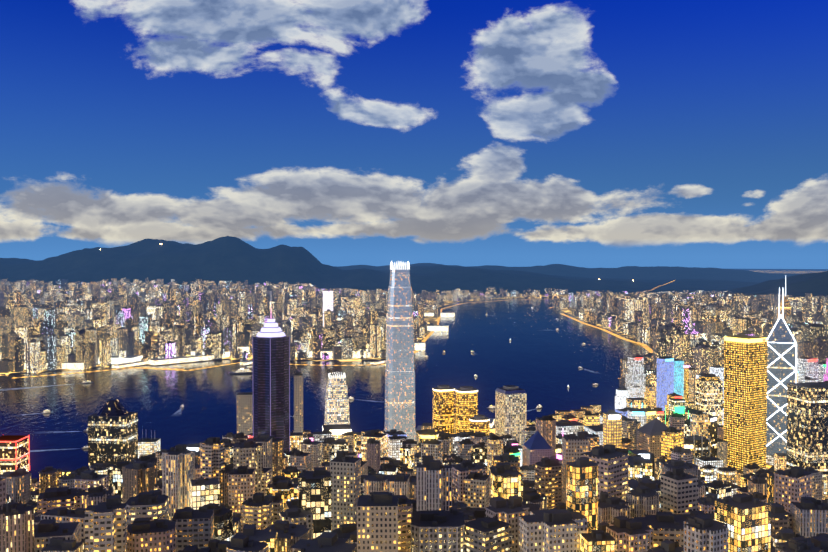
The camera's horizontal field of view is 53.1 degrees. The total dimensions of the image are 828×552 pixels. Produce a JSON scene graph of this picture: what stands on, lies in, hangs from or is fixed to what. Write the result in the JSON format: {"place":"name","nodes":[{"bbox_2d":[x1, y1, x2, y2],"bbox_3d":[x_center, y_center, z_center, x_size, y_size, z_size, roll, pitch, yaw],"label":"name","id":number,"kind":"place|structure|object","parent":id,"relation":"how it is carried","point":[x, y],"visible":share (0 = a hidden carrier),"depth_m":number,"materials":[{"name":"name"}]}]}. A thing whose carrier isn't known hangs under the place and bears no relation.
{"place":"outdoors","nodes":[
{"label":"outdoors","id":0,"kind":"place"},
{"bbox_2d":[100,249,674,378],"bbox_3d":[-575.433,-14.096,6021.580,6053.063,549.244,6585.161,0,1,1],"label":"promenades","id":1,"kind":"structure","parent":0,"point":[347,365],"depth_m":3078.41,"materials":[{"name":"grey concrete"}]},
{"bbox_2d":[14,314,772,468],"bbox_3d":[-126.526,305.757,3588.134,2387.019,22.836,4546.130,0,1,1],"label":"roads","id":2,"kind":"structure","parent":0,"point":[647,348],"depth_m":3751.70,"materials":[{"name":"grey asphalt"}]},
{"bbox_2d":[0,269,827,480],"bbox_3d":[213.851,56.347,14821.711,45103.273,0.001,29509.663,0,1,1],"label":"water","id":3,"kind":"structure","parent":0,"point":[543,364],"depth_m":2619.24,"materials":[{"name":"blue liquid"}]},
{"bbox_2d":[1,308,598,451],"bbox_3d":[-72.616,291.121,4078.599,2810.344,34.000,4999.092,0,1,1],"label":"boats","id":4,"kind":"object","parent":3,"relation":"on","point":[126,362],"visible":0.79,"depth_m":3071.51,"materials":[{"name":"grey"}]},
{"bbox_2d":[0,236,827,472],"bbox_3d":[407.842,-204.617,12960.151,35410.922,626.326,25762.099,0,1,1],"label":"terrain","id":5,"kind":"structure","parent":0,"point":[229,258],"depth_m":8851.41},
{"bbox_2d":[0,278,728,372],"bbox_3d":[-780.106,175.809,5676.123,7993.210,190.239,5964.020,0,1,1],"label":"city buildings","id":6,"kind":"structure","parent":5,"relation":"on","point":[123,317],"depth_m":4117.57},
{"bbox_2d":[0,307,827,551],"bbox_3d":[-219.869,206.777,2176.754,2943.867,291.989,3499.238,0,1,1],"label":"island towers","id":7,"kind":"structure","parent":5,"relation":"on","point":[429,489],"depth_m":530.83,"materials":[{"name":"beige concrete"}]},
{"bbox_2d":[0,261,827,499],"bbox_3d":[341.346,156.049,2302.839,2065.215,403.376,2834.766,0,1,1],"label":"skyscrapers","id":8,"kind":"structure","parent":5,"relation":"on","point":[772,406],"depth_m":1429.58,"materials":[{"name":"grey glass"}]},
{"bbox_2d":[552,290,827,388],"bbox_3d":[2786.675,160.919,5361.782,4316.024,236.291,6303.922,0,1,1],"label":"city buildings","id":9,"kind":"structure","parent":5,"relation":"on","point":[692,329],"depth_m":3720.32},
{"bbox_2d":[0,0,827,268],"label":"sky","id":10,"kind":"structure","parent":0,"point":[508,133],"materials":[{"name":"blue"}]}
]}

